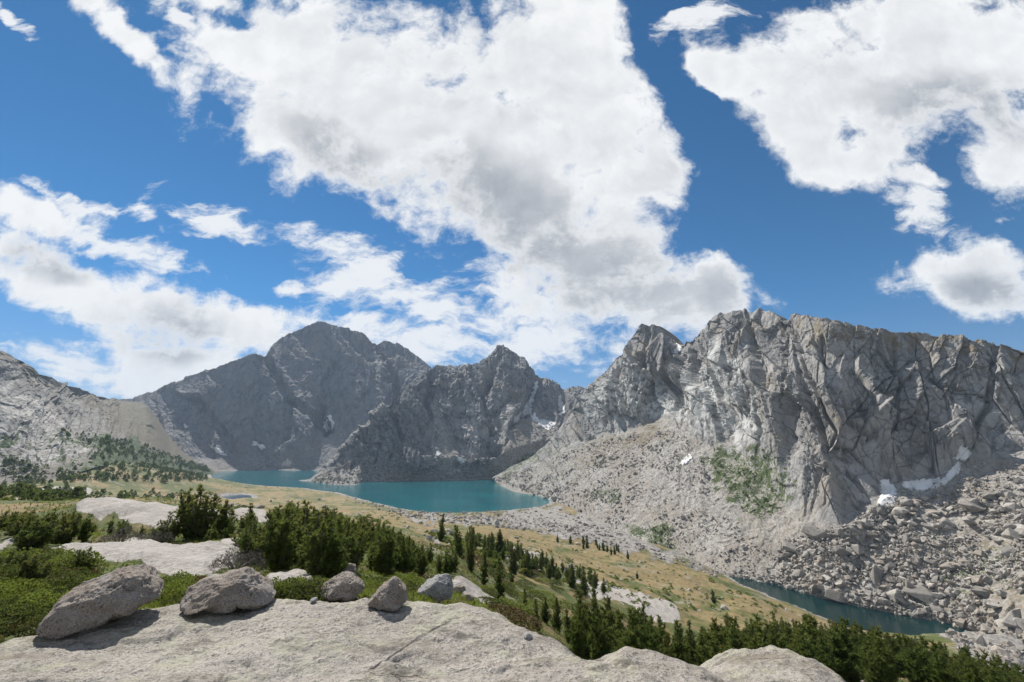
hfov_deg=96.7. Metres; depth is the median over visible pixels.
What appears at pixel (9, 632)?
shrub
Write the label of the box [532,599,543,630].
pine tree
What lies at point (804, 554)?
talus boulder
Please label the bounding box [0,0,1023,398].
sky
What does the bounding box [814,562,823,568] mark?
talus boulder
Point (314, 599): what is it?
stone
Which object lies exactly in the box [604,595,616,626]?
pine tree
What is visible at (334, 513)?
pine tree
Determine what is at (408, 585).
shrub
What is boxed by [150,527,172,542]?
pine tree
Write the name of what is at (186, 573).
shrub
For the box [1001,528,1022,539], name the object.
talus boulder
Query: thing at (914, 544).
talus boulder
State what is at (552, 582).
shrub
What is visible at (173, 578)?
shrub
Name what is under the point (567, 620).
pine tree
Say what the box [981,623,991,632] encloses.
talus boulder
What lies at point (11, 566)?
shrub
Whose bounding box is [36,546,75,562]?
shrub
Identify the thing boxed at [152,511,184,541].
pine tree
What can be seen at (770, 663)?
granite slab
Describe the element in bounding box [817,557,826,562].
talus boulder
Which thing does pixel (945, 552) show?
talus boulder
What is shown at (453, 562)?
pine tree
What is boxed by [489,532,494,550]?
pine tree
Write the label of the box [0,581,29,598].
shrub
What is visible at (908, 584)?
talus boulder
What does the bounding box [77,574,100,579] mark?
shrub
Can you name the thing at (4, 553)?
shrub
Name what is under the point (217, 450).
snow patch
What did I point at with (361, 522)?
pine tree
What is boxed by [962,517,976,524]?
talus boulder
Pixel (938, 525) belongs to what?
talus boulder
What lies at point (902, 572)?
talus
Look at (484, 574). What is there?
pine tree
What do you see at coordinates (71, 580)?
shrub
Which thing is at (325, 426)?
snow patch
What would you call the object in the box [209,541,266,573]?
shrub
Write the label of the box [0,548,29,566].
shrub
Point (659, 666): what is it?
granite slab
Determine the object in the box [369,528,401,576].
pine tree
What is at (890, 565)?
talus boulder
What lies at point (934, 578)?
talus boulder
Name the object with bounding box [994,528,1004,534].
talus boulder
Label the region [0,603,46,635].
shrub
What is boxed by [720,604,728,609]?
stone
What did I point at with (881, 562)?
talus boulder
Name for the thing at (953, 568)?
talus boulder
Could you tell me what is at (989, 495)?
talus boulder
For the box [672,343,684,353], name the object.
snow patch
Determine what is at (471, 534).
pine tree
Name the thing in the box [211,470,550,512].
lake
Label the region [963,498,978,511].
talus boulder
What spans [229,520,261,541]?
pine tree
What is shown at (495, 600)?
shrub
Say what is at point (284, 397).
mountain
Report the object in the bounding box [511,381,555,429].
snow patch
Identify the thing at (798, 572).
talus boulder
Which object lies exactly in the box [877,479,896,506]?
snow patch
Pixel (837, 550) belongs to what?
talus boulder
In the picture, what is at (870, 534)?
talus boulder
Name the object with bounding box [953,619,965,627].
talus boulder
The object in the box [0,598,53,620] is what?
shrub
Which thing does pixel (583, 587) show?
pine tree
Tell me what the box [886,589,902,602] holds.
talus boulder
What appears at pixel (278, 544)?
pine tree
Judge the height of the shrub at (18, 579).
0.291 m
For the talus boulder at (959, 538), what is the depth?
246.31 m
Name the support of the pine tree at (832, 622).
on the ground at (166, 559)
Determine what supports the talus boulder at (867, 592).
on the talus
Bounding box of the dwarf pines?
[5,501,606,599]
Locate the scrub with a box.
[0,481,784,624]
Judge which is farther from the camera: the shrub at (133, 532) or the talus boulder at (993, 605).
the talus boulder at (993, 605)
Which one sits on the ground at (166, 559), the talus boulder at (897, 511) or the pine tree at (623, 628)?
the pine tree at (623, 628)
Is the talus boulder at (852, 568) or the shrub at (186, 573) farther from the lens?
the talus boulder at (852, 568)
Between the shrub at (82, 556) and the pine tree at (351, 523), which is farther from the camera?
the pine tree at (351, 523)
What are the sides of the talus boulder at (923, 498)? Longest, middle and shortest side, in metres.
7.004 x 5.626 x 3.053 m
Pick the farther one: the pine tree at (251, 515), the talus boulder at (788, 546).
the talus boulder at (788, 546)
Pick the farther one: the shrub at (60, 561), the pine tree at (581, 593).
the pine tree at (581, 593)
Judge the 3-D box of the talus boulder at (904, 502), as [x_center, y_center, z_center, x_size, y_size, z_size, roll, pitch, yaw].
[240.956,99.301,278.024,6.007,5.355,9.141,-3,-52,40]
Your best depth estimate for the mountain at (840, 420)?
350.43 m
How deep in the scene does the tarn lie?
588.39 m
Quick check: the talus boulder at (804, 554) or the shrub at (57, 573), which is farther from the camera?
the talus boulder at (804, 554)
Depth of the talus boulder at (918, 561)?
244.72 m
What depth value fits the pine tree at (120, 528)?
14.92 m
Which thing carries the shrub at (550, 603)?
on the ground at (166, 559)
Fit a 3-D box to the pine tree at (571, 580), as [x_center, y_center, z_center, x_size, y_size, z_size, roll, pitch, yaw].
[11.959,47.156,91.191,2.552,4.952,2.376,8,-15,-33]
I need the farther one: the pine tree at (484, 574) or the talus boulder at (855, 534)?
the talus boulder at (855, 534)
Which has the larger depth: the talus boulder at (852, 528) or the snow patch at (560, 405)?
the snow patch at (560, 405)
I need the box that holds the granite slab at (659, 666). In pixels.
[594,646,724,681]
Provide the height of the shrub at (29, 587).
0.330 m
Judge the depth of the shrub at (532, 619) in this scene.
12.05 m
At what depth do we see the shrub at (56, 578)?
6.40 m
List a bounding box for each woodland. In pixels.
[0,428,209,500]
[515,448,784,548]
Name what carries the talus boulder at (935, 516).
on the talus
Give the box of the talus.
[496,428,1023,642]
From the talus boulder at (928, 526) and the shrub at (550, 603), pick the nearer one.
the shrub at (550, 603)
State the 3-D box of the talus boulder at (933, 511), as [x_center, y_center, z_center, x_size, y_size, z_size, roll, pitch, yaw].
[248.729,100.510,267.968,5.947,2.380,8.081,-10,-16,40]
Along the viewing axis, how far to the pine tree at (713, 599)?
154.76 m
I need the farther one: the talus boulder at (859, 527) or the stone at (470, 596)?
the talus boulder at (859, 527)
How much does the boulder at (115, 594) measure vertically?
0.477 m
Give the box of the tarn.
[222,494,251,498]
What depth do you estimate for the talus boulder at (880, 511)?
276.67 m
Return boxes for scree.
[312,419,558,484]
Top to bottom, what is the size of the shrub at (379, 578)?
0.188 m
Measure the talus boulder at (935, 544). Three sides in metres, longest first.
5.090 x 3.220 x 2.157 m
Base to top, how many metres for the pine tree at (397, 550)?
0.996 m
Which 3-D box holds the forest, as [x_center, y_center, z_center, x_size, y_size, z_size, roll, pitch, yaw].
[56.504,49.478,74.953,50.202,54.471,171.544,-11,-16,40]
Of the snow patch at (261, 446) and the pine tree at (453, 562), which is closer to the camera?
the pine tree at (453, 562)
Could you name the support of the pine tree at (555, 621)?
on the ground at (166, 559)
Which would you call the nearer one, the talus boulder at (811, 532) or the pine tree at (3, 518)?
the pine tree at (3, 518)
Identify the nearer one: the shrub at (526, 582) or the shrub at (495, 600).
the shrub at (495, 600)
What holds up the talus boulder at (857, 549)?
on the talus
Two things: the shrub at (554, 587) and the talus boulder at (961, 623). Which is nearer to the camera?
the shrub at (554, 587)
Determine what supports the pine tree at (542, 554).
on the ground at (166, 559)
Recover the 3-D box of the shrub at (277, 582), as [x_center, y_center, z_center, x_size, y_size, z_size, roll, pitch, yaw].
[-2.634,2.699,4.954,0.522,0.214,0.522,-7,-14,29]
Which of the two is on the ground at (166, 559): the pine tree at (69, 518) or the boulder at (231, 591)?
the pine tree at (69, 518)
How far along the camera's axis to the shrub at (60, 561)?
8.56 m
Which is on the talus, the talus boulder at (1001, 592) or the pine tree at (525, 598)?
the talus boulder at (1001, 592)
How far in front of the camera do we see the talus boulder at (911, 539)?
255.02 m
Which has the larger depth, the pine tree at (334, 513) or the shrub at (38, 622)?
the pine tree at (334, 513)
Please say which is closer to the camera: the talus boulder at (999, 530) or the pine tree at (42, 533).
the pine tree at (42, 533)
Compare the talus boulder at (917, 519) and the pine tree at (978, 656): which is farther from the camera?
the talus boulder at (917, 519)
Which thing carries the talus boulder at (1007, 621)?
on the talus
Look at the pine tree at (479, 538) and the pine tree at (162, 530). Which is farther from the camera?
the pine tree at (479, 538)
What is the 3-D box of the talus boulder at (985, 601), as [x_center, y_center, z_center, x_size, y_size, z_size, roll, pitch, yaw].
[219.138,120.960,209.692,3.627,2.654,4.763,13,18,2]
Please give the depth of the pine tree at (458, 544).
31.58 m
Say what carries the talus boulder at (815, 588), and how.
on the talus
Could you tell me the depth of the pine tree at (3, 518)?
16.99 m
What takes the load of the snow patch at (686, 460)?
on the talus
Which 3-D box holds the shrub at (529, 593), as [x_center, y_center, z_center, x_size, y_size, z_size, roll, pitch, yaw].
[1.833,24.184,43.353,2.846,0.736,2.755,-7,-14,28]
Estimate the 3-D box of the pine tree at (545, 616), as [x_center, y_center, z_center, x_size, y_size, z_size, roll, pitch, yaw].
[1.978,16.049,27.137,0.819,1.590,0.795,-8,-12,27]
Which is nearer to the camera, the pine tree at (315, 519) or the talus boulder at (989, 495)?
the pine tree at (315, 519)
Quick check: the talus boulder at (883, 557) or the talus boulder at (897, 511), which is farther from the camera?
the talus boulder at (897, 511)
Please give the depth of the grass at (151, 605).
11.88 m
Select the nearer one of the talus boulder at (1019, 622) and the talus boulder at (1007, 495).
the talus boulder at (1019, 622)
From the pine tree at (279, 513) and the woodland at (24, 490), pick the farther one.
the woodland at (24, 490)
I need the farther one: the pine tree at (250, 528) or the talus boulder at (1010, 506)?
the talus boulder at (1010, 506)
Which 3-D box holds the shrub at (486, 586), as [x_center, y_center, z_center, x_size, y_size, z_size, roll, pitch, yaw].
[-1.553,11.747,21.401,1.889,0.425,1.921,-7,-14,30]
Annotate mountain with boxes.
[0,351,220,483]
[95,321,430,470]
[299,344,585,484]
[492,308,1023,640]
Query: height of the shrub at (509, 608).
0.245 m
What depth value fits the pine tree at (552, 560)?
105.40 m
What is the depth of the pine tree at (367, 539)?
20.17 m
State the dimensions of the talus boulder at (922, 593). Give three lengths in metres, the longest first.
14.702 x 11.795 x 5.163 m
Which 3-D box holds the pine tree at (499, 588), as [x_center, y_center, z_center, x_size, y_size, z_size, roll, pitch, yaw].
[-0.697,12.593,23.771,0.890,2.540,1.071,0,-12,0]
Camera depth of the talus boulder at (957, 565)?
232.90 m
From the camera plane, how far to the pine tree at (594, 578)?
110.37 m
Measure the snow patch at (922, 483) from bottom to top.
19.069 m
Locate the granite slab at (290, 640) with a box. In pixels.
[0,598,661,681]
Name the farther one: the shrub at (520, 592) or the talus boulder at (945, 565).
the talus boulder at (945, 565)
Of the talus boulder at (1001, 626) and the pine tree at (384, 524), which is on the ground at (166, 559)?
the pine tree at (384, 524)
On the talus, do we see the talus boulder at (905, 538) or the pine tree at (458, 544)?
the talus boulder at (905, 538)
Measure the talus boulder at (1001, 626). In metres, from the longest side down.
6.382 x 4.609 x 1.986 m
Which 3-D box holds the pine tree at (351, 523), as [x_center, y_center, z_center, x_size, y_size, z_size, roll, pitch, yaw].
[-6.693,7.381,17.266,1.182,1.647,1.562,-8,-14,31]
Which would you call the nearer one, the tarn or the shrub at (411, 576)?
the shrub at (411, 576)
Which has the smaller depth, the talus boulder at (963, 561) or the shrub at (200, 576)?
the shrub at (200, 576)
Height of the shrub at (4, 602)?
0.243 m
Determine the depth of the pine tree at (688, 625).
39.43 m
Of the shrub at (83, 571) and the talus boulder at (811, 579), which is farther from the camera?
the talus boulder at (811, 579)
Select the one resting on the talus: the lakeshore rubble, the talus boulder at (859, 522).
the talus boulder at (859, 522)
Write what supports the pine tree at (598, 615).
on the ground at (166, 559)
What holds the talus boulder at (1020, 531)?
on the talus
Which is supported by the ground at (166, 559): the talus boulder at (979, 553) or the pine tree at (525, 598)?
the pine tree at (525, 598)
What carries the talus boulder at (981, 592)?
on the talus
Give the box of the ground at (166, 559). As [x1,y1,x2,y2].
[0,462,1023,681]
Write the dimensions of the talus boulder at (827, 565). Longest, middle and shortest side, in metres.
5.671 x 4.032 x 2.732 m
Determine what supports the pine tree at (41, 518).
on the ground at (166, 559)
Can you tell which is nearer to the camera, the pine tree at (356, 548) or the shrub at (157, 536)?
the pine tree at (356, 548)
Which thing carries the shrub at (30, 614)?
on the ground at (166, 559)
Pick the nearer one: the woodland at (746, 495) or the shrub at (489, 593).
the shrub at (489, 593)
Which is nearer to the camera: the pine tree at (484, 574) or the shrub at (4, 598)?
the shrub at (4, 598)
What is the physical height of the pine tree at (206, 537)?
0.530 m
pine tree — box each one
[0,511,11,529]
[0,512,55,539]
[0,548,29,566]
[12,518,62,549]
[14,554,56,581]
[30,510,47,520]
[49,515,83,544]
[55,514,80,528]
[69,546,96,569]
[114,519,129,529]
[114,523,131,537]
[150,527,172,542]
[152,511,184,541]
[173,483,222,539]
[204,532,219,541]
[211,499,239,537]
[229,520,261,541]
[230,530,256,547]
[236,502,259,533]
[240,528,269,565]
[247,520,253,536]
[257,506,300,569]
[262,501,308,530]
[275,501,302,511]
[276,504,308,562]
[295,499,334,541]
[297,520,341,578]
[319,507,338,525]
[322,510,342,528]
[330,515,344,536]
[333,512,358,534]
[340,514,369,573]
[341,542,351,571]
[354,518,380,549]
[355,521,364,561]
[365,522,384,548]
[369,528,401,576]
[381,522,392,531]
[393,530,404,540]
[393,541,412,570]
[395,535,406,547]
[416,544,431,555]
[432,548,460,572]
[436,512,445,541]
[436,554,443,573]
[453,524,465,559]
[465,537,475,571]
[466,526,474,546]
[466,527,474,550]
[477,532,480,546]
[478,547,489,584]
[485,535,491,550]
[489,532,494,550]
[492,557,506,598]
[494,529,505,552]
[508,541,519,574]
[515,540,521,558]
[522,549,533,570]
[522,588,529,611]
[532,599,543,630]
[537,554,542,569]
[540,549,544,565]
[540,597,551,622]
[549,556,557,577]
[550,596,562,632]
[561,608,573,642]
[564,563,576,587]
[570,590,582,623]
[578,566,588,595]
[591,571,598,587]
[591,600,601,648]
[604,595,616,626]
[613,608,626,635]
[639,603,653,641]
[655,617,666,647]
[671,628,682,644]
[681,620,697,662]
[684,644,691,663]
[710,589,716,603]
[747,618,754,635]
[824,620,841,635]
[975,651,986,675]
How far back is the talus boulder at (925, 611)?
223.13 m
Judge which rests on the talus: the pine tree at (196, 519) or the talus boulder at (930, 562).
the talus boulder at (930, 562)
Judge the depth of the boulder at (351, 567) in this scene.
10.52 m
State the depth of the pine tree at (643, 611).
32.32 m
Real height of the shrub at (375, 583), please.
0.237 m
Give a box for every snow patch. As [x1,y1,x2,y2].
[209,443,226,455]
[252,441,265,449]
[323,415,334,431]
[456,455,465,462]
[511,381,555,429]
[558,394,564,414]
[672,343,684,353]
[679,454,692,464]
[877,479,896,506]
[901,461,960,490]
[953,445,971,460]
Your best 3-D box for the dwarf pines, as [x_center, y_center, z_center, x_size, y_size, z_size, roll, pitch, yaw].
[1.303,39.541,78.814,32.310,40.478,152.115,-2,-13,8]
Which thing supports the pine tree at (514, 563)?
on the ground at (166, 559)
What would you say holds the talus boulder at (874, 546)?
on the talus
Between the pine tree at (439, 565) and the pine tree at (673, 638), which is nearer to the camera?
the pine tree at (439, 565)
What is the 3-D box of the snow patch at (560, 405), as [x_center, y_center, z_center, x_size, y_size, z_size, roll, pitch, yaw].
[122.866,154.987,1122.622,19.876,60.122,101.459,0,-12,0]
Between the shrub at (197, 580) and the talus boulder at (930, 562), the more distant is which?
the talus boulder at (930, 562)
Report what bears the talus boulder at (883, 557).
on the talus
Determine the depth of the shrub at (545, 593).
49.69 m
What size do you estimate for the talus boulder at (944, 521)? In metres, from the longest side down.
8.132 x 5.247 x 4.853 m
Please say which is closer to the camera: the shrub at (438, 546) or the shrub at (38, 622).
the shrub at (38, 622)
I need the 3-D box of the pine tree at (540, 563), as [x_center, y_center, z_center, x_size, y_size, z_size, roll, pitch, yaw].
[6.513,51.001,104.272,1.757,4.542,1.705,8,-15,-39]
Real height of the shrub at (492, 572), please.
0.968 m
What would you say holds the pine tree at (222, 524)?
on the ground at (166, 559)
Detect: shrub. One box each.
[0,546,46,560]
[0,560,50,582]
[0,561,23,582]
[0,576,28,586]
[0,577,51,597]
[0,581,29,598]
[0,593,19,608]
[0,595,16,606]
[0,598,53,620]
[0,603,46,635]
[0,625,20,636]
[6,586,68,615]
[9,607,45,624]
[10,594,44,604]
[12,611,47,636]
[14,568,65,583]
[18,549,72,566]
[19,569,90,594]
[33,545,66,553]
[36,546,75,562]
[44,548,106,570]
[44,574,76,591]
[55,566,93,576]
[70,567,100,574]
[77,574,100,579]
[98,522,142,542]
[138,525,173,543]
[150,578,193,603]
[155,597,182,607]
[160,573,185,586]
[162,569,196,581]
[162,577,194,591]
[170,573,201,583]
[185,575,207,585]
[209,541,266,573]
[270,576,291,598]
[274,576,315,598]
[275,578,319,600]
[285,575,327,600]
[296,575,322,580]
[364,578,384,589]
[366,576,389,584]
[395,572,423,587]
[403,582,414,594]
[432,544,453,551]
[474,557,491,565]
[478,556,497,566]
[478,596,509,613]
[479,585,497,595]
[482,588,499,597]
[487,568,510,580]
[489,603,526,623]
[490,596,535,624]
[504,588,517,596]
[504,611,542,631]
[513,589,525,598]
[517,579,536,588]
[520,585,534,589]
[525,590,544,600]
[526,599,541,610]
[528,589,554,599]
[539,600,554,608]
[546,579,562,585]
[546,597,571,613]
[551,585,564,592]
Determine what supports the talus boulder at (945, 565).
on the talus
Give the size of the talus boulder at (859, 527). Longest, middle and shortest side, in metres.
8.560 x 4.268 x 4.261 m
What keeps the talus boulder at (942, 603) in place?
on the talus
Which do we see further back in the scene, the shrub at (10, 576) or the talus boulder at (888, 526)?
the talus boulder at (888, 526)
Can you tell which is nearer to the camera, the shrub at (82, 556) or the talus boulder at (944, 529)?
the shrub at (82, 556)
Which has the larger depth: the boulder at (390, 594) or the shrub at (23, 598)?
the shrub at (23, 598)
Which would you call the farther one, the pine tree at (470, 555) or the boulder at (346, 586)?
the pine tree at (470, 555)
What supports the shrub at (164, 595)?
on the ground at (166, 559)
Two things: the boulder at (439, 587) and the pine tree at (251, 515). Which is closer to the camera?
the boulder at (439, 587)
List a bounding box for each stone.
[310,597,317,602]
[453,585,465,592]
[462,593,474,600]
[524,633,531,638]
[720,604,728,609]
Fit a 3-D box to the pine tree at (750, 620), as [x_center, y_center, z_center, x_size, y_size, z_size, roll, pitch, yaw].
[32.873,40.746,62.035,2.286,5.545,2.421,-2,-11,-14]
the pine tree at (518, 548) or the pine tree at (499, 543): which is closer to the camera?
the pine tree at (499, 543)
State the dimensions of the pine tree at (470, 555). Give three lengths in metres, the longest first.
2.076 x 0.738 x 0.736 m
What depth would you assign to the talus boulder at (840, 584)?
249.39 m
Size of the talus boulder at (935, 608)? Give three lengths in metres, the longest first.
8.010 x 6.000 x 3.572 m
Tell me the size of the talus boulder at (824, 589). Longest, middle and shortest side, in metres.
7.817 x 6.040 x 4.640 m
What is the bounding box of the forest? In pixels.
[565,587,1023,681]
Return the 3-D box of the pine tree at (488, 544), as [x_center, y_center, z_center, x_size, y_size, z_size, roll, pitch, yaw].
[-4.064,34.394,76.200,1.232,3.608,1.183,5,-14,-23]
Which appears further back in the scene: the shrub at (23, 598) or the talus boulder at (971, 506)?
the talus boulder at (971, 506)
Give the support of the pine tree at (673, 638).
on the ground at (166, 559)
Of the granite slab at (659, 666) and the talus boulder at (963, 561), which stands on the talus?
the talus boulder at (963, 561)
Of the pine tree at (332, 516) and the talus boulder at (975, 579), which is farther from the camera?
the talus boulder at (975, 579)
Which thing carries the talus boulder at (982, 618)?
on the talus
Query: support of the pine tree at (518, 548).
on the ground at (166, 559)
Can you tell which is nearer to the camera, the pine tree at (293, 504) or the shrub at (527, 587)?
the pine tree at (293, 504)
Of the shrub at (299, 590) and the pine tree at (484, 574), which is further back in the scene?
the pine tree at (484, 574)
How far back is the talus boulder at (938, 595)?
226.74 m
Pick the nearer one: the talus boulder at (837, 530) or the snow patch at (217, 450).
the talus boulder at (837, 530)
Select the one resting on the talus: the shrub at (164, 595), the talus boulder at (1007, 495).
the talus boulder at (1007, 495)
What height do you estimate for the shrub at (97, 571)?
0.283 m
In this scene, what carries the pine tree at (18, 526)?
on the ground at (166, 559)
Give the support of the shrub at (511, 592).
on the ground at (166, 559)
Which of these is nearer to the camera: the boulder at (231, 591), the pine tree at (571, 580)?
the boulder at (231, 591)
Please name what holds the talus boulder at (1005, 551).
on the talus
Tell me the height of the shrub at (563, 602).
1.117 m
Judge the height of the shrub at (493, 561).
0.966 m
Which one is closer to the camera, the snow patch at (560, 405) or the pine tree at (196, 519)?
the pine tree at (196, 519)
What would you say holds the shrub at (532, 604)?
on the ground at (166, 559)
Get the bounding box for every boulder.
[35,564,163,639]
[180,566,275,614]
[320,571,365,601]
[342,563,356,574]
[367,576,408,611]
[418,573,452,601]
[778,552,793,558]
[782,539,799,553]
[790,569,804,577]
[800,551,809,557]
[801,525,829,538]
[802,582,809,589]
[810,576,816,583]
[811,584,823,593]
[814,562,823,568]
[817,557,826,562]
[821,584,829,592]
[822,574,830,580]
[825,562,832,568]
[825,589,844,602]
[830,572,840,576]
[832,546,851,556]
[833,528,842,533]
[834,581,845,587]
[842,563,858,571]
[846,526,857,531]
[850,528,864,536]
[850,544,865,554]
[855,520,862,524]
[855,524,862,530]
[861,518,873,527]
[863,589,871,595]
[864,530,877,537]
[868,545,878,548]
[869,567,884,583]
[876,507,885,515]
[876,560,884,565]
[877,597,887,604]
[879,554,886,560]
[882,522,893,529]
[884,562,895,568]
[886,531,895,537]
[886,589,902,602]
[891,507,908,515]
[893,595,905,604]
[900,499,912,505]
[902,584,941,606]
[903,533,909,544]
[905,579,916,587]
[909,517,922,520]
[909,537,921,542]
[911,541,922,547]
[912,558,921,565]
[919,496,928,501]
[920,522,935,530]
[920,608,930,614]
[923,559,936,565]
[928,509,940,513]
[928,604,946,613]
[931,513,940,518]
[931,542,940,547]
[931,575,937,583]
[931,592,942,598]
[933,522,942,529]
[937,599,947,607]
[938,562,957,570]
[939,517,956,527]
[940,527,949,531]
[943,548,951,555]
[948,563,956,570]
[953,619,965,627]
[954,536,966,541]
[954,563,961,569]
[958,498,984,512]
[958,558,972,565]
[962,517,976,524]
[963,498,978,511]
[971,575,984,583]
[971,587,989,597]
[974,550,985,557]
[978,616,986,619]
[980,491,995,498]
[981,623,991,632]
[983,599,990,607]
[987,602,1001,608]
[993,540,1003,543]
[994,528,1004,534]
[994,589,1006,596]
[996,619,1009,630]
[999,544,1012,557]
[1000,609,1019,627]
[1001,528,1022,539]
[1002,502,1020,510]
[1004,492,1016,499]
[1013,617,1023,628]
[1014,528,1023,536]
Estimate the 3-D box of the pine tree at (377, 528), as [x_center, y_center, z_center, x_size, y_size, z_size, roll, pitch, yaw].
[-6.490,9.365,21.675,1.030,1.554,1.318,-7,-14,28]
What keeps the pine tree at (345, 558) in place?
on the ground at (166, 559)
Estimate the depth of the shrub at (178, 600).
5.21 m
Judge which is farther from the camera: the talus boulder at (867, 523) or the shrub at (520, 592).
the talus boulder at (867, 523)
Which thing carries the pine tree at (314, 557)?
on the ground at (166, 559)
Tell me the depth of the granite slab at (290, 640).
3.59 m
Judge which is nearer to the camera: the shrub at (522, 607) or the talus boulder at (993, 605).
the shrub at (522, 607)
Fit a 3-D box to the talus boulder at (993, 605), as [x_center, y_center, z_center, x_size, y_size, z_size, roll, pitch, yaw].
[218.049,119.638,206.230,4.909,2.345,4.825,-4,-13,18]
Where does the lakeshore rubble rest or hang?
on the ground at (166, 559)
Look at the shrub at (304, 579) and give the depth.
5.62 m
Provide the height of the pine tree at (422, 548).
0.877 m
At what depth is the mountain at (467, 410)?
999.40 m
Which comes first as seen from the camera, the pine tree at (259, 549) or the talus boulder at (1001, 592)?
the pine tree at (259, 549)
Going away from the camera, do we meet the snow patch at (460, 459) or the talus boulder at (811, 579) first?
the talus boulder at (811, 579)
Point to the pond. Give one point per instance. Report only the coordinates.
(867, 617)
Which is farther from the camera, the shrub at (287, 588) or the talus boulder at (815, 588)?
the talus boulder at (815, 588)
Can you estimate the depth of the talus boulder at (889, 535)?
265.49 m
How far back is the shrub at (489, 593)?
20.32 m
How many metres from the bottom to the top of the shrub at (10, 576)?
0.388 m
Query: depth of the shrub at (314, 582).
4.90 m
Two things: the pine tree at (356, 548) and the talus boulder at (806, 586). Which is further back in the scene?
the talus boulder at (806, 586)
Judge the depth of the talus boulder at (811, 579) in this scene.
259.45 m
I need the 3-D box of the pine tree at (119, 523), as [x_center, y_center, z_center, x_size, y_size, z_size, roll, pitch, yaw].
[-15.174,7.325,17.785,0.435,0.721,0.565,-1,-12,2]
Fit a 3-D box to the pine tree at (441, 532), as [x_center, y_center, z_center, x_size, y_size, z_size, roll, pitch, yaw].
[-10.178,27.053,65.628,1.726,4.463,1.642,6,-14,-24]
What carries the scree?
on the ground at (166, 559)
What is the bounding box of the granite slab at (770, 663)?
[700,645,845,681]
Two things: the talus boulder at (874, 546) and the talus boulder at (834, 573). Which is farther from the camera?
the talus boulder at (874, 546)
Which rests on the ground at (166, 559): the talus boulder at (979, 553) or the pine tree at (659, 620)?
the pine tree at (659, 620)
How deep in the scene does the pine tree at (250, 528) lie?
12.54 m
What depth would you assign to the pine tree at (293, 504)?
29.69 m
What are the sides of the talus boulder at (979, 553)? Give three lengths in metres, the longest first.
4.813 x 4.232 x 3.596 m
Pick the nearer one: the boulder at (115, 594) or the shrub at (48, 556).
the boulder at (115, 594)
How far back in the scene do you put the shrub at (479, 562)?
46.54 m
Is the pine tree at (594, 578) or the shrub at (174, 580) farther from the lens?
the pine tree at (594, 578)
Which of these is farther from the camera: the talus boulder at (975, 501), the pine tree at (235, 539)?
the talus boulder at (975, 501)
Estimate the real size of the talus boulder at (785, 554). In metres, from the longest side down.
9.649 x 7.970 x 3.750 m
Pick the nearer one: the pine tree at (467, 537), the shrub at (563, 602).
the shrub at (563, 602)
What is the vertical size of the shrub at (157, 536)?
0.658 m
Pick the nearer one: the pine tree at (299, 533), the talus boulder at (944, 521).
the pine tree at (299, 533)
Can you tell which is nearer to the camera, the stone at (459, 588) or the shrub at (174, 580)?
the shrub at (174, 580)
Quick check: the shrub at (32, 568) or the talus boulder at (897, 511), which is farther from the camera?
the talus boulder at (897, 511)
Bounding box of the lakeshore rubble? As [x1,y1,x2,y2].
[344,494,1023,669]
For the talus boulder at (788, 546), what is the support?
on the talus
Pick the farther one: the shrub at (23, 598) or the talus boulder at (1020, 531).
the talus boulder at (1020, 531)
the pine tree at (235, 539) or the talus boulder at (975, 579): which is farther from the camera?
the talus boulder at (975, 579)
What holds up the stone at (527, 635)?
on the granite slab at (290, 640)
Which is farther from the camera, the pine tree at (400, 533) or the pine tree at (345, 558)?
the pine tree at (400, 533)
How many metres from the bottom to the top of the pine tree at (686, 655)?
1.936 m
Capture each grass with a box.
[0,496,582,657]
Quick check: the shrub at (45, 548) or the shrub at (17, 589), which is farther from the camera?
the shrub at (45, 548)
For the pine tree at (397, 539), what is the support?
on the ground at (166, 559)
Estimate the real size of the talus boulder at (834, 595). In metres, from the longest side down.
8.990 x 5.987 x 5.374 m
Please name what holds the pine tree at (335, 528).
on the ground at (166, 559)
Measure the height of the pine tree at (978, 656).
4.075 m
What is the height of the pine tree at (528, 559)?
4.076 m
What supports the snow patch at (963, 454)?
on the mountain at (840, 420)
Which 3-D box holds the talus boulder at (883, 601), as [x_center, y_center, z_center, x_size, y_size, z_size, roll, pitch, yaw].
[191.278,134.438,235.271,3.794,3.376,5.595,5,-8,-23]
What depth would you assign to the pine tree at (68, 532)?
13.75 m
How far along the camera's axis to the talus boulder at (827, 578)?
255.76 m
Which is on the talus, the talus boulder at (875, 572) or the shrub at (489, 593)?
the talus boulder at (875, 572)
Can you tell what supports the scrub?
on the ground at (166, 559)
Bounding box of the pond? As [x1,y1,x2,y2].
[721,573,977,634]
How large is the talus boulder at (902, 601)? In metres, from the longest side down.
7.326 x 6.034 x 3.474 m
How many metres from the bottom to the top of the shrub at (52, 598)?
0.302 m

